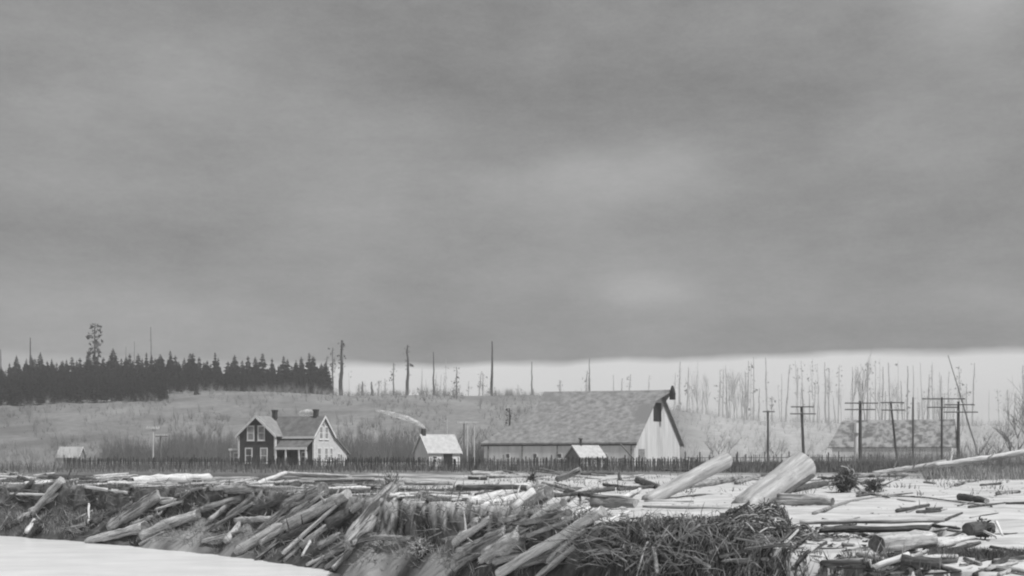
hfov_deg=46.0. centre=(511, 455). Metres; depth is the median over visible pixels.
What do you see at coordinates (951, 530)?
driftwood pole
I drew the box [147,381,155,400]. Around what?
conifer tree
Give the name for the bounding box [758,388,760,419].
dead tree
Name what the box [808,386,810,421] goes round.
dead tree
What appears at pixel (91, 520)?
driftwood pole
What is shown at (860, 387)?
dead tree
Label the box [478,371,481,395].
dead tree
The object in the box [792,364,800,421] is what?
dead tree
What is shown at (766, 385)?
dead tree
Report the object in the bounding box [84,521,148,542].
log
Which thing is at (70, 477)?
driftwood pole
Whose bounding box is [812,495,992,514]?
bent pole
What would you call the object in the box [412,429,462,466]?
cottage
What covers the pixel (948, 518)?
driftwood pole
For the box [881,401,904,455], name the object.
telegraph pole
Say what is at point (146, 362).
conifer tree
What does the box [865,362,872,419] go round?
dead tree
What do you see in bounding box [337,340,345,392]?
dead tree
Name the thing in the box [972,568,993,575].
driftwood pole
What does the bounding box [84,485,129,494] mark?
log
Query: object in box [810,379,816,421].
dead tree
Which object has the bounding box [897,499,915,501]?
driftwood pole
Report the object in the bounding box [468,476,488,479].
log
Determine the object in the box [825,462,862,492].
root wad
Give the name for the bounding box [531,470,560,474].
driftwood pole
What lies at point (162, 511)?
driftwood pole
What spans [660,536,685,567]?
driftwood pole
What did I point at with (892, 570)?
driftwood pole
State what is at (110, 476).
driftwood pole
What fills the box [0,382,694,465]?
hillside brush
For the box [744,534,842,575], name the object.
root mass
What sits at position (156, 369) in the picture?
conifer tree
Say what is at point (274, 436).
farmhouse
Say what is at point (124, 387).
conifer tree
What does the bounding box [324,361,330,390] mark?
conifer tree
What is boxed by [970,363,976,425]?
dead tree
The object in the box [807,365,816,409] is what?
dead tree
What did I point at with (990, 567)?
driftwood pole
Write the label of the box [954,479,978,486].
driftwood pole
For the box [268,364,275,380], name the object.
conifer tree
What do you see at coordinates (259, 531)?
log
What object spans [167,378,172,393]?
conifer tree
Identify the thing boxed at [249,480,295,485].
driftwood pole
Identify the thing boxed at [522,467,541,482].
root wad
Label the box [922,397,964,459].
telegraph pole
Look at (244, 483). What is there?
driftwood pole
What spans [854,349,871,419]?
bare tree
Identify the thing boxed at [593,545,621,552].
driftwood pole
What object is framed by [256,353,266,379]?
conifer tree
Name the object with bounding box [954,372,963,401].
dead tree
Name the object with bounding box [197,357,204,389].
conifer tree
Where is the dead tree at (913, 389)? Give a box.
[913,370,914,419]
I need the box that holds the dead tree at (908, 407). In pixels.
[901,399,910,418]
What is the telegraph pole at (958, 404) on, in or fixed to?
on the ground at (67, 419)
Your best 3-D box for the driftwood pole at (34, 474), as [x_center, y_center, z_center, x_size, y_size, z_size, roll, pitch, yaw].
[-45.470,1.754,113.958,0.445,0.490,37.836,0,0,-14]
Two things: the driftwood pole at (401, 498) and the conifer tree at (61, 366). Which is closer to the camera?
the driftwood pole at (401, 498)
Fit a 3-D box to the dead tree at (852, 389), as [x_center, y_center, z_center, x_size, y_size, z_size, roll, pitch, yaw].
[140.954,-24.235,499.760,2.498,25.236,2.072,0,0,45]
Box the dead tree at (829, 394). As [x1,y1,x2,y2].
[825,368,832,422]
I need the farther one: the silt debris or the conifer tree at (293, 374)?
the conifer tree at (293, 374)
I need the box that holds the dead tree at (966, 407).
[964,384,970,425]
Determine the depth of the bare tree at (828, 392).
480.55 m
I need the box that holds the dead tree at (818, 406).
[817,391,819,421]
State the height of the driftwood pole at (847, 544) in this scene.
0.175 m
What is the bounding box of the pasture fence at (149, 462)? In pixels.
[91,460,190,466]
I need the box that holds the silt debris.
[473,480,1021,575]
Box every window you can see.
[233,452,237,462]
[245,448,251,463]
[247,426,253,440]
[257,425,264,440]
[259,448,267,463]
[301,452,307,459]
[317,447,321,460]
[319,426,323,439]
[324,447,327,460]
[325,426,328,439]
[330,447,332,460]
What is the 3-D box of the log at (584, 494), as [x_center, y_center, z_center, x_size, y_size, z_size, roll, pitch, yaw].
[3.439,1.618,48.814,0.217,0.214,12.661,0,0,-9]
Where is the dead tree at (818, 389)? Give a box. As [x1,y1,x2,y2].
[815,364,819,420]
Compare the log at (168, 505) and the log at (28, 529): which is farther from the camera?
the log at (28, 529)
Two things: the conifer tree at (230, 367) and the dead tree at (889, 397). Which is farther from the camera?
the dead tree at (889, 397)
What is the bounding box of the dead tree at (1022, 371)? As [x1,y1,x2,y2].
[1021,365,1023,421]
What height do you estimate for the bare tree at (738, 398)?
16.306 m
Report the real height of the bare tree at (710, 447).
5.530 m
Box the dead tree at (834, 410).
[833,397,836,422]
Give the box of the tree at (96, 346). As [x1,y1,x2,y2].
[86,323,102,364]
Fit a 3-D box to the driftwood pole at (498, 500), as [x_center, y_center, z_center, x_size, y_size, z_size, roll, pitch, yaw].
[-0.957,1.800,53.234,0.964,0.904,7.128,0,3,21]
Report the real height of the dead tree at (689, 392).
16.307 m
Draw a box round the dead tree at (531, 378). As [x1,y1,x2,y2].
[531,362,532,393]
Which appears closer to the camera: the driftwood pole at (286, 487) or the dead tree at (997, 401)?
the driftwood pole at (286, 487)
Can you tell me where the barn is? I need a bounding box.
[480,386,683,466]
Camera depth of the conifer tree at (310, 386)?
440.32 m
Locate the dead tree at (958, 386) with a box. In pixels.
[955,367,960,401]
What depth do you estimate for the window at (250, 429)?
199.02 m
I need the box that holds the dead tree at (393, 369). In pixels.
[390,363,395,392]
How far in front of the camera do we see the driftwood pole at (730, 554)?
27.10 m
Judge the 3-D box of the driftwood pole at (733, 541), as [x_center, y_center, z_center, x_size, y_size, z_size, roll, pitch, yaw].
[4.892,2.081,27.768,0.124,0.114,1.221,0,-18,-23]
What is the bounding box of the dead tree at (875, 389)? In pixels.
[872,361,875,419]
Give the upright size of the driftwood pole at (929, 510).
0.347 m
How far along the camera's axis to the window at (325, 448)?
199.65 m
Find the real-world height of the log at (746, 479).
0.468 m
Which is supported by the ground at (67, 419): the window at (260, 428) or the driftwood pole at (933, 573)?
the driftwood pole at (933, 573)
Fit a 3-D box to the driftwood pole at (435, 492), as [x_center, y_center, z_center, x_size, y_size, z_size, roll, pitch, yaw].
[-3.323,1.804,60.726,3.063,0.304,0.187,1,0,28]
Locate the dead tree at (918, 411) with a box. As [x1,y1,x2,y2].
[916,402,919,419]
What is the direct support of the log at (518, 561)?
on the ground at (67, 419)
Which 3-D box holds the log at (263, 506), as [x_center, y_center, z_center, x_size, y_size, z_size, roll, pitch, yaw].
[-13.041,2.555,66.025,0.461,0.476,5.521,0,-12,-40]
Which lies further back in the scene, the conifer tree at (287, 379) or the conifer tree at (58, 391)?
the conifer tree at (287, 379)
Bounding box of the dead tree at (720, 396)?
[720,374,720,416]
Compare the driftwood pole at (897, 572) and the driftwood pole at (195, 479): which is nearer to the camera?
the driftwood pole at (897, 572)
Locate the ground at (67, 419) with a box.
[0,390,1023,575]
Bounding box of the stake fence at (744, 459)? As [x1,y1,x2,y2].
[699,452,883,465]
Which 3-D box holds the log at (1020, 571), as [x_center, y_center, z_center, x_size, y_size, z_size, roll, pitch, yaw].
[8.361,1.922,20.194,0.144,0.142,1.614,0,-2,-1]
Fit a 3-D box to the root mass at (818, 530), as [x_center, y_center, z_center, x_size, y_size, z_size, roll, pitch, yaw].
[7.747,2.599,29.596,3.827,2.516,5.515,0,0,42]
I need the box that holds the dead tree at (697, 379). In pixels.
[693,367,699,395]
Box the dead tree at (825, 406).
[822,362,828,421]
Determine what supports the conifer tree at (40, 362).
on the ground at (67, 419)
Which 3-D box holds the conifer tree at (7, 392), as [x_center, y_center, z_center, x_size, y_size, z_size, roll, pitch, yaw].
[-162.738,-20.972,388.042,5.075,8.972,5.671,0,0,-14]
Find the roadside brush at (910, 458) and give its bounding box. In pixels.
[810,442,1023,469]
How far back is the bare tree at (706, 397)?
478.23 m
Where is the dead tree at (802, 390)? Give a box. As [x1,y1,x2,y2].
[798,364,805,419]
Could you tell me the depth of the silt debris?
30.40 m
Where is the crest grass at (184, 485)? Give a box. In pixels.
[0,473,477,512]
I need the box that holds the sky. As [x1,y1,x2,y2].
[0,0,1023,425]
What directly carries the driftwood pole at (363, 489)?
on the ground at (67, 419)
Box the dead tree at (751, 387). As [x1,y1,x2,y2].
[746,364,755,418]
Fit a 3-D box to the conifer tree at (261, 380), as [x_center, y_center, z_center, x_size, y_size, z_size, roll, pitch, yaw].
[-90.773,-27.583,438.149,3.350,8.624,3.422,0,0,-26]
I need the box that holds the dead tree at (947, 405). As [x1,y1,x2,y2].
[946,390,951,418]
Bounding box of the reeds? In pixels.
[918,463,1023,480]
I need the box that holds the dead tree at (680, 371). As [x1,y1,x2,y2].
[677,362,681,410]
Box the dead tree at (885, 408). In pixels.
[880,391,889,419]
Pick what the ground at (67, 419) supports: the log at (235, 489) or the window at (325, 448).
the log at (235, 489)
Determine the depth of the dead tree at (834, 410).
534.17 m
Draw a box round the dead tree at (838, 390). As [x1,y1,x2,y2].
[836,365,842,422]
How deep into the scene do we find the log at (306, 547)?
60.68 m
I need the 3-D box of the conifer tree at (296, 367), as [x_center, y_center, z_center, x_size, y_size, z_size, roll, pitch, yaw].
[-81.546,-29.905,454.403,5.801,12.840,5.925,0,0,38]
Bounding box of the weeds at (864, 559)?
[790,547,939,575]
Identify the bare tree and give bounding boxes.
[219,426,232,447]
[685,369,703,413]
[689,385,696,408]
[701,377,710,414]
[703,374,707,405]
[705,441,715,454]
[714,434,730,453]
[722,438,739,452]
[725,367,735,400]
[729,385,737,415]
[730,374,740,417]
[733,381,741,411]
[738,370,749,420]
[765,439,782,459]
[824,378,832,422]
[835,387,843,422]
[852,366,862,419]
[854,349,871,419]
[870,380,883,419]
[887,383,897,418]
[892,378,901,415]
[917,391,934,419]
[964,430,993,454]
[987,426,1014,460]
[992,401,1023,457]
[997,421,1016,450]
[1002,380,1023,433]
[1003,388,1017,424]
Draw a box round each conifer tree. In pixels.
[0,378,4,404]
[1,377,13,404]
[7,363,12,375]
[12,355,19,375]
[14,376,29,405]
[16,364,23,379]
[22,361,29,373]
[26,381,34,404]
[31,359,40,375]
[32,377,44,404]
[36,352,44,371]
[42,377,46,402]
[44,362,50,374]
[45,382,51,399]
[49,383,55,402]
[55,379,61,401]
[57,361,64,376]
[61,381,67,401]
[63,359,69,376]
[63,376,70,400]
[69,357,74,373]
[69,379,76,402]
[73,360,81,377]
[75,380,83,402]
[80,364,87,377]
[85,360,92,374]
[85,380,92,401]
[89,359,100,373]
[90,378,97,402]
[97,375,109,402]
[99,359,104,377]
[104,362,113,375]
[105,351,119,368]
[110,383,116,401]
[112,356,118,372]
[114,380,124,400]
[121,361,128,375]
[122,383,125,399]
[124,384,129,400]
[126,353,136,370]
[129,361,136,377]
[129,382,138,400]
[135,354,140,372]
[138,384,144,399]
[140,358,146,377]
[141,386,149,400]
[144,353,148,369]
[147,355,154,373]
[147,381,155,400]
[151,360,160,377]
[155,354,165,373]
[157,381,165,400]
[164,360,174,385]
[164,385,168,398]
[165,356,174,376]
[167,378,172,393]
[172,363,181,385]
[174,377,180,392]
[180,379,183,391]
[181,359,185,370]
[184,353,199,371]
[186,361,192,378]
[186,368,194,389]
[189,380,193,390]
[192,362,196,381]
[193,382,199,394]
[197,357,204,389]
[202,363,206,386]
[204,369,210,389]
[205,361,211,377]
[209,368,217,390]
[210,362,218,376]
[210,368,219,389]
[211,353,216,368]
[218,367,222,386]
[219,374,223,389]
[221,372,231,390]
[223,362,229,374]
[228,363,233,375]
[229,373,233,390]
[231,369,237,390]
[232,355,240,376]
[235,365,239,391]
[239,366,247,391]
[242,366,252,391]
[245,356,252,378]
[249,369,257,390]
[251,357,257,391]
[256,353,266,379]
[258,369,265,390]
[264,370,270,389]
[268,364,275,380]
[268,370,276,391]
[275,366,279,388]
[276,367,286,391]
[280,356,285,372]
[281,368,293,390]
[283,359,291,376]
[291,360,299,392]
[291,365,298,387]
[292,372,298,392]
[298,357,305,376]
[298,369,304,392]
[302,364,306,380]
[304,371,313,393]
[305,353,311,393]
[308,356,315,393]
[312,366,321,392]
[316,365,328,393]
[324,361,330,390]
[328,371,333,393]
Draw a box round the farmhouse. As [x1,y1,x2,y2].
[228,409,349,467]
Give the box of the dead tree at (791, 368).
[785,365,792,421]
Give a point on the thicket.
(180, 448)
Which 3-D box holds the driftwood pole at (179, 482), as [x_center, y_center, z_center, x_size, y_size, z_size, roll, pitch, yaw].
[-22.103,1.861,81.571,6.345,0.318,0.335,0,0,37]
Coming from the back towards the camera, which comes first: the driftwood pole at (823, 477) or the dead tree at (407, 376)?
the dead tree at (407, 376)
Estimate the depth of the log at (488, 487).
59.48 m
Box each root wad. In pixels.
[30,513,47,531]
[374,466,407,491]
[407,534,433,559]
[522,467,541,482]
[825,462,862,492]
[860,476,887,491]
[976,516,996,539]
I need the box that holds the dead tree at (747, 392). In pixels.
[746,361,749,419]
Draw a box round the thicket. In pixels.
[95,416,493,466]
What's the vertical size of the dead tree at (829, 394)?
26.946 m
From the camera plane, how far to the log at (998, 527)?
28.80 m
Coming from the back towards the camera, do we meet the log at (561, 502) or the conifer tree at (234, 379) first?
the conifer tree at (234, 379)
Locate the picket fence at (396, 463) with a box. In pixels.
[63,454,698,470]
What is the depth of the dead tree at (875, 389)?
524.92 m
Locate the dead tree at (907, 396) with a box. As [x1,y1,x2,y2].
[906,366,909,419]
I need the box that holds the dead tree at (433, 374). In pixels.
[433,352,434,394]
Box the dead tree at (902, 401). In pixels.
[901,382,903,419]
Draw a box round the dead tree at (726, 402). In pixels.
[722,386,728,417]
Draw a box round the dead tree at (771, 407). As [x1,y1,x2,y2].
[769,396,775,419]
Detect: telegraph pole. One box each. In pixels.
[146,426,159,459]
[155,434,167,457]
[763,410,774,459]
[790,405,815,453]
[845,401,877,459]
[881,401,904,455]
[912,397,913,460]
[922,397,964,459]
[944,402,977,458]
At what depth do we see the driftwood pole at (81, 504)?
80.11 m
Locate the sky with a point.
(641, 189)
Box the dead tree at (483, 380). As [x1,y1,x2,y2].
[477,374,487,395]
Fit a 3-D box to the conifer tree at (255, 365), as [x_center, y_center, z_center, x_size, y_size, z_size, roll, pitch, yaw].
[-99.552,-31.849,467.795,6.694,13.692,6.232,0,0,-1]
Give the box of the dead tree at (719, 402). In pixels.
[716,388,721,416]
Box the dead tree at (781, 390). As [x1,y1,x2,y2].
[780,374,782,418]
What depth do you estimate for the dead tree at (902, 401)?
526.89 m
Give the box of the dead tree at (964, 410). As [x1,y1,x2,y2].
[947,355,978,453]
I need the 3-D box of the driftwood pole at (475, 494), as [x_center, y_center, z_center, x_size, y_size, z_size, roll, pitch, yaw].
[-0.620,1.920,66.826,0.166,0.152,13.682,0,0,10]
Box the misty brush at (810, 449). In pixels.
[670,403,1023,464]
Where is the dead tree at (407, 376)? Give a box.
[403,345,413,394]
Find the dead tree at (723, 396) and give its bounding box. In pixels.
[719,369,727,415]
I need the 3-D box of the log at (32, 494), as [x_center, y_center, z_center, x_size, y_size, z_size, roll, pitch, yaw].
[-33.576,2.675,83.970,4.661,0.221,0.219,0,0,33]
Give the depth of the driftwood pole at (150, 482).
82.16 m
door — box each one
[287,452,290,462]
[443,454,451,462]
[639,449,644,463]
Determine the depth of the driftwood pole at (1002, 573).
19.62 m
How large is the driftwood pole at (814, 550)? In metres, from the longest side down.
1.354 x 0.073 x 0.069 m
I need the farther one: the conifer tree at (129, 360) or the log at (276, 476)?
the conifer tree at (129, 360)
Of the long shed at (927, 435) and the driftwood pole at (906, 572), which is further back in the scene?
the long shed at (927, 435)
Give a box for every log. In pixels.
[0,486,37,492]
[9,492,43,495]
[24,479,52,483]
[24,518,35,533]
[29,476,65,515]
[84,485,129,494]
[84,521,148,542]
[87,503,89,523]
[106,490,160,530]
[127,473,212,481]
[129,497,172,499]
[138,509,201,540]
[154,500,183,509]
[159,494,228,503]
[190,494,244,510]
[203,501,253,533]
[223,485,262,493]
[234,523,281,554]
[247,491,300,515]
[248,516,291,538]
[258,471,287,482]
[281,503,341,554]
[282,482,328,507]
[282,488,351,531]
[286,472,351,477]
[299,477,374,481]
[301,540,311,556]
[324,535,412,559]
[325,506,354,530]
[329,486,365,488]
[342,515,377,549]
[343,482,398,539]
[397,494,468,498]
[404,480,453,484]
[409,488,476,491]
[453,525,507,563]
[454,483,545,487]
[456,485,527,490]
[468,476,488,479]
[470,474,553,531]
[471,471,502,474]
[481,525,528,563]
[495,506,606,575]
[511,488,535,509]
[512,508,570,527]
[530,498,566,518]
[530,520,598,559]
[541,482,592,493]
[554,487,614,497]
[555,467,581,481]
[563,490,638,502]
[580,471,614,474]
[590,495,637,507]
[634,477,660,488]
[641,452,732,499]
[642,505,729,508]
[644,500,693,501]
[660,469,689,471]
[688,475,742,488]
[731,452,815,503]
[734,474,760,483]
[771,474,814,502]
[776,493,834,505]
[792,481,828,492]
[799,518,944,524]
[815,525,928,532]
[854,473,907,477]
[868,530,937,553]
[871,552,910,568]
[872,456,946,473]
[900,554,941,570]
[920,544,1023,560]
[927,471,955,479]
[934,435,1023,467]
[937,536,975,545]
[956,493,989,502]
[962,521,987,535]
[983,530,996,537]
[988,564,1023,575]
[995,520,1003,535]
[1006,501,1023,503]
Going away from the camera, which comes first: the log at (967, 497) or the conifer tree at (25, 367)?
the log at (967, 497)
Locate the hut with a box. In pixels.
[55,447,85,464]
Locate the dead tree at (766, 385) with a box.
[765,358,767,409]
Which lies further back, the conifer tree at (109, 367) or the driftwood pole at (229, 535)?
the conifer tree at (109, 367)
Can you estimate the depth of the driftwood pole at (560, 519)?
40.89 m
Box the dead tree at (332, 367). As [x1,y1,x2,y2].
[328,348,335,393]
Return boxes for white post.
[852,423,858,460]
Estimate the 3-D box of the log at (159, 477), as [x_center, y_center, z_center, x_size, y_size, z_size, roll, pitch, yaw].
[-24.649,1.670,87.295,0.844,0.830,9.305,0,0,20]
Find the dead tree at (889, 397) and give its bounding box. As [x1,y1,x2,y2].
[887,363,891,419]
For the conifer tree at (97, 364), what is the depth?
449.93 m
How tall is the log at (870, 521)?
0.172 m
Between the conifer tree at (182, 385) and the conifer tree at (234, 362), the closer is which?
the conifer tree at (182, 385)
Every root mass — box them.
[596,513,661,575]
[611,513,737,575]
[644,502,795,575]
[695,497,848,573]
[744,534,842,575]
[786,515,865,540]
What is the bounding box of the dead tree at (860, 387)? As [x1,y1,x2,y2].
[857,373,863,402]
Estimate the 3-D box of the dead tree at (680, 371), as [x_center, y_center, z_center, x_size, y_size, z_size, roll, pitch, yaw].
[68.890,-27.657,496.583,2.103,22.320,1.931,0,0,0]
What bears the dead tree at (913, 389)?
on the ground at (67, 419)
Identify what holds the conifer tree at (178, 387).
on the ground at (67, 419)
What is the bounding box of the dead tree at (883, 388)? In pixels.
[881,367,884,419]
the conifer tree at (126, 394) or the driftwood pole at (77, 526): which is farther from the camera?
the conifer tree at (126, 394)
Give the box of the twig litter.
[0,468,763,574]
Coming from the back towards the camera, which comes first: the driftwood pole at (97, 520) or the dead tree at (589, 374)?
the dead tree at (589, 374)
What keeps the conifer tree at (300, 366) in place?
on the ground at (67, 419)
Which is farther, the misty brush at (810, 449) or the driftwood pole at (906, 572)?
the misty brush at (810, 449)
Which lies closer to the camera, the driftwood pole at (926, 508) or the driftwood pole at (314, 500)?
the driftwood pole at (926, 508)
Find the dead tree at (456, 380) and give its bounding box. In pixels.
[454,367,459,395]
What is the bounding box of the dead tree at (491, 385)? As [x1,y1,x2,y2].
[490,341,492,395]
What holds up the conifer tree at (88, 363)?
on the ground at (67, 419)
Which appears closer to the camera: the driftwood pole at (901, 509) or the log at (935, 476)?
the driftwood pole at (901, 509)
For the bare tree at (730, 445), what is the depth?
258.50 m
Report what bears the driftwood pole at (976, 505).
on the ground at (67, 419)
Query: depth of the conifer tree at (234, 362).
471.90 m
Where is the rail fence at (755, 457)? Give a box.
[685,451,881,462]
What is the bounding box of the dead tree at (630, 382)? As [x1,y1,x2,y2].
[627,374,632,390]
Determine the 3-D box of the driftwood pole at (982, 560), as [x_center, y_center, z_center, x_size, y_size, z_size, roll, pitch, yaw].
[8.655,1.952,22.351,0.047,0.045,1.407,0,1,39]
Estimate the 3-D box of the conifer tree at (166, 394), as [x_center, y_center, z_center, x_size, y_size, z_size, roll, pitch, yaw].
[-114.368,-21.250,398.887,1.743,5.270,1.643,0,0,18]
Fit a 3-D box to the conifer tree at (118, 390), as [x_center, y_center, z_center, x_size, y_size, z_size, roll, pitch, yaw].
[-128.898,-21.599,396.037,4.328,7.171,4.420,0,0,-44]
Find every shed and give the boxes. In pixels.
[563,438,605,468]
[828,419,956,461]
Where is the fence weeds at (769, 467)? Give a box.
[0,459,1023,472]
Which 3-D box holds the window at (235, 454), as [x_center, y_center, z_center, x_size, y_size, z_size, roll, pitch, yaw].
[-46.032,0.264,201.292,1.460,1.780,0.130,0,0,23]
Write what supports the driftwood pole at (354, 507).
on the ground at (67, 419)
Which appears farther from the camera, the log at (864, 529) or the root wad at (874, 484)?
the root wad at (874, 484)
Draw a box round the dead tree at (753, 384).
[751,357,757,416]
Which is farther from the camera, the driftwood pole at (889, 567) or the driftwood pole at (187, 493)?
the driftwood pole at (187, 493)
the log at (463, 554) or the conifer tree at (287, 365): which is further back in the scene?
the conifer tree at (287, 365)
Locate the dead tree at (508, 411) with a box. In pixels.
[506,408,511,425]
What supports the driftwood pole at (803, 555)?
on the root mass at (784, 550)
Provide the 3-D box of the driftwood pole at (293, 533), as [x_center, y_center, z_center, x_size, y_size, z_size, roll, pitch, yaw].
[-11.001,3.518,62.227,3.482,1.211,0.725,-21,-13,39]
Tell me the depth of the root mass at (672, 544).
31.57 m
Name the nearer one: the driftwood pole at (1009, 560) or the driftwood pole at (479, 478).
the driftwood pole at (1009, 560)
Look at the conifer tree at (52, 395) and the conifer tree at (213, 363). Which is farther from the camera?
the conifer tree at (213, 363)
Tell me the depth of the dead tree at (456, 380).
479.80 m
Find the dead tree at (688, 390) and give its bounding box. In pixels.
[686,367,689,411]
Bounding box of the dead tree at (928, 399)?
[924,374,931,419]
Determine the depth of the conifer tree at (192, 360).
454.29 m
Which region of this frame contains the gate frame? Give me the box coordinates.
[458,421,477,466]
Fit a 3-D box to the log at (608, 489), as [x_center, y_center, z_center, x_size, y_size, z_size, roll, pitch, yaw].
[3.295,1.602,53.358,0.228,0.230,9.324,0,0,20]
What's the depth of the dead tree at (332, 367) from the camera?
479.74 m
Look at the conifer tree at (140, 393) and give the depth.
395.44 m
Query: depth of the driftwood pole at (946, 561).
21.98 m
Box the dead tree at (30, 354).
[29,338,30,368]
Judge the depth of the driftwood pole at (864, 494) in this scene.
59.49 m
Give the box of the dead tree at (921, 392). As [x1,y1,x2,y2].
[920,363,922,419]
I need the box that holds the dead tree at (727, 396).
[725,365,728,415]
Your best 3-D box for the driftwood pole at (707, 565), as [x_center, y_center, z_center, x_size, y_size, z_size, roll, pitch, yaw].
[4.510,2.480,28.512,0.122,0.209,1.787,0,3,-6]
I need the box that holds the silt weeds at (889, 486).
[463,473,1012,495]
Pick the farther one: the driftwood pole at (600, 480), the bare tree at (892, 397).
the bare tree at (892, 397)
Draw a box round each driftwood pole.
[0,472,54,479]
[0,475,32,479]
[0,480,33,506]
[4,470,22,475]
[8,474,34,483]
[16,511,31,522]
[23,475,47,478]
[28,492,58,511]
[35,478,97,481]
[48,469,100,478]
[66,469,88,479]
[67,522,85,531]
[72,498,97,508]
[88,509,109,522]
[92,514,103,523]
[93,474,137,479]
[94,473,128,475]
[98,475,141,482]
[103,508,120,518]
[114,479,148,485]
[121,501,132,509]
[125,481,171,483]
[129,514,155,524]
[130,485,180,487]
[131,483,175,487]
[138,532,164,545]
[157,508,166,516]
[159,481,211,483]
[164,481,207,488]
[170,479,215,481]
[171,488,191,507]
[174,486,202,496]
[189,479,234,484]
[191,479,243,484]
[199,507,206,512]
[201,529,246,542]
[207,504,232,522]
[209,483,254,490]
[211,476,259,480]
[216,479,283,485]
[223,521,243,543]
[225,491,256,521]
[232,476,253,482]
[232,510,262,519]
[233,510,282,523]
[245,479,299,484]
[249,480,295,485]
[253,507,290,533]
[254,541,280,560]
[255,485,305,488]
[259,527,284,544]
[262,483,299,493]
[267,531,284,548]
[271,500,309,524]
[275,483,308,490]
[278,515,322,541]
[282,546,300,561]
[283,487,350,494]
[287,479,314,482]
[293,490,327,515]
[299,524,327,548]
[306,554,325,565]
[312,540,342,568]
[317,532,344,549]
[324,552,344,569]
[325,542,341,553]
[330,478,356,486]
[331,548,354,570]
[332,488,369,493]
[349,498,365,513]
[353,486,411,489]
[361,480,414,490]
[388,492,408,497]
[398,496,414,500]
[416,490,447,498]
[420,489,471,494]
[424,498,466,502]
[430,491,471,497]
[441,535,455,540]
[451,513,491,546]
[453,560,469,572]
[455,496,500,508]
[459,511,487,531]
[461,483,525,513]
[466,482,531,505]
[474,490,496,495]
[478,472,502,479]
[478,556,483,563]
[489,474,506,475]
[492,544,525,565]
[498,500,519,523]
[504,475,543,477]
[506,515,528,531]
[508,515,524,526]
[514,552,551,570]
[526,515,577,536]
[530,496,585,531]
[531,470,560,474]
[532,466,563,473]
[535,543,575,575]
[546,524,590,563]
[558,506,596,521]
[560,481,598,500]
[567,482,602,488]
[577,540,612,553]
[593,509,630,527]
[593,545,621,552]
[598,474,644,481]
[602,481,630,486]
[606,488,641,509]
[612,539,631,545]
[616,485,653,490]
[619,524,629,563]
[625,551,651,571]
[646,533,667,564]
[648,546,660,574]
[657,549,684,575]
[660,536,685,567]
[675,523,701,545]
[676,531,701,540]
[691,555,710,567]
[708,539,738,554]
[719,550,751,558]
[721,557,768,563]
[734,538,770,544]
[743,540,791,550]
[764,529,795,553]
[770,529,799,555]
[792,541,827,568]
[795,549,810,564]
[797,526,822,544]
[817,476,831,479]
[820,549,864,566]
[836,566,874,569]
[841,539,855,546]
[850,545,870,550]
[856,492,874,496]
[856,550,881,558]
[858,565,893,575]
[860,475,884,483]
[861,533,872,537]
[862,491,889,497]
[864,571,882,575]
[871,547,889,564]
[877,492,912,495]
[882,565,899,575]
[886,570,918,573]
[895,501,929,512]
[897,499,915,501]
[902,549,929,556]
[902,569,909,575]
[916,505,941,512]
[920,554,958,558]
[924,570,961,574]
[925,507,942,509]
[929,512,962,527]
[931,527,947,532]
[932,524,960,529]
[941,559,957,563]
[941,565,961,572]
[945,531,961,536]
[946,529,962,532]
[952,541,980,548]
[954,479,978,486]
[963,557,982,565]
[966,558,990,565]
[968,501,1005,507]
[969,512,998,517]
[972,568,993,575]
[980,482,1001,485]
[983,555,1009,568]
[985,561,1018,570]
[989,545,1013,551]
[991,555,1023,563]
[994,559,1023,561]
[995,490,1020,494]
[995,533,1016,534]
[997,568,1010,575]
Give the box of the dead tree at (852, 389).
[850,367,854,419]
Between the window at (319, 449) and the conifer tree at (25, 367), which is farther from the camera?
the conifer tree at (25, 367)
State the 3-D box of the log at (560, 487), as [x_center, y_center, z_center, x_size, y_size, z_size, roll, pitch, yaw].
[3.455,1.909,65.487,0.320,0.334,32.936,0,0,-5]
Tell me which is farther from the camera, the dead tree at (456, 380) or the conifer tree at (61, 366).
the dead tree at (456, 380)
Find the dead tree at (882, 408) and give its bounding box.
[881,394,883,419]
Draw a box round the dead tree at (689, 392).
[684,382,694,411]
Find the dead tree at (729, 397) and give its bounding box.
[725,373,730,417]
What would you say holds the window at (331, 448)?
in the farmhouse
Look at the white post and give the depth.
189.73 m
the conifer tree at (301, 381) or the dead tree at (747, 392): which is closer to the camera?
the conifer tree at (301, 381)
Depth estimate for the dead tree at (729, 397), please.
517.49 m
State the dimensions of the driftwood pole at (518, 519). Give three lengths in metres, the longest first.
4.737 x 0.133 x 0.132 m
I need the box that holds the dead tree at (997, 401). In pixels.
[994,389,1002,423]
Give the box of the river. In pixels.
[0,536,340,575]
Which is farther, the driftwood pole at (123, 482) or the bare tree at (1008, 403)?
the bare tree at (1008, 403)
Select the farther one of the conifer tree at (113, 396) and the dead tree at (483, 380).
the dead tree at (483, 380)
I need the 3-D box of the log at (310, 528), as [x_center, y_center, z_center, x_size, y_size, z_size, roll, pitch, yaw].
[-10.047,3.544,61.021,4.691,0.257,0.248,-40,-15,19]
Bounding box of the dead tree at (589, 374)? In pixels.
[589,358,589,390]
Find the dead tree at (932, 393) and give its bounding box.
[929,366,934,418]
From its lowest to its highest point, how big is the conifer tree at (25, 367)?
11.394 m
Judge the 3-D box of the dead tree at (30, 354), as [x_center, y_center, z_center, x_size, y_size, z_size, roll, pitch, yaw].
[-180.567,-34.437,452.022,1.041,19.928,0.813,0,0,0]
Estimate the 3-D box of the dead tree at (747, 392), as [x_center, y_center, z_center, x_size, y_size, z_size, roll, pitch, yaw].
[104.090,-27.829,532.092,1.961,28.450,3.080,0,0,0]
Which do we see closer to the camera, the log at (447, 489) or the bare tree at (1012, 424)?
the log at (447, 489)

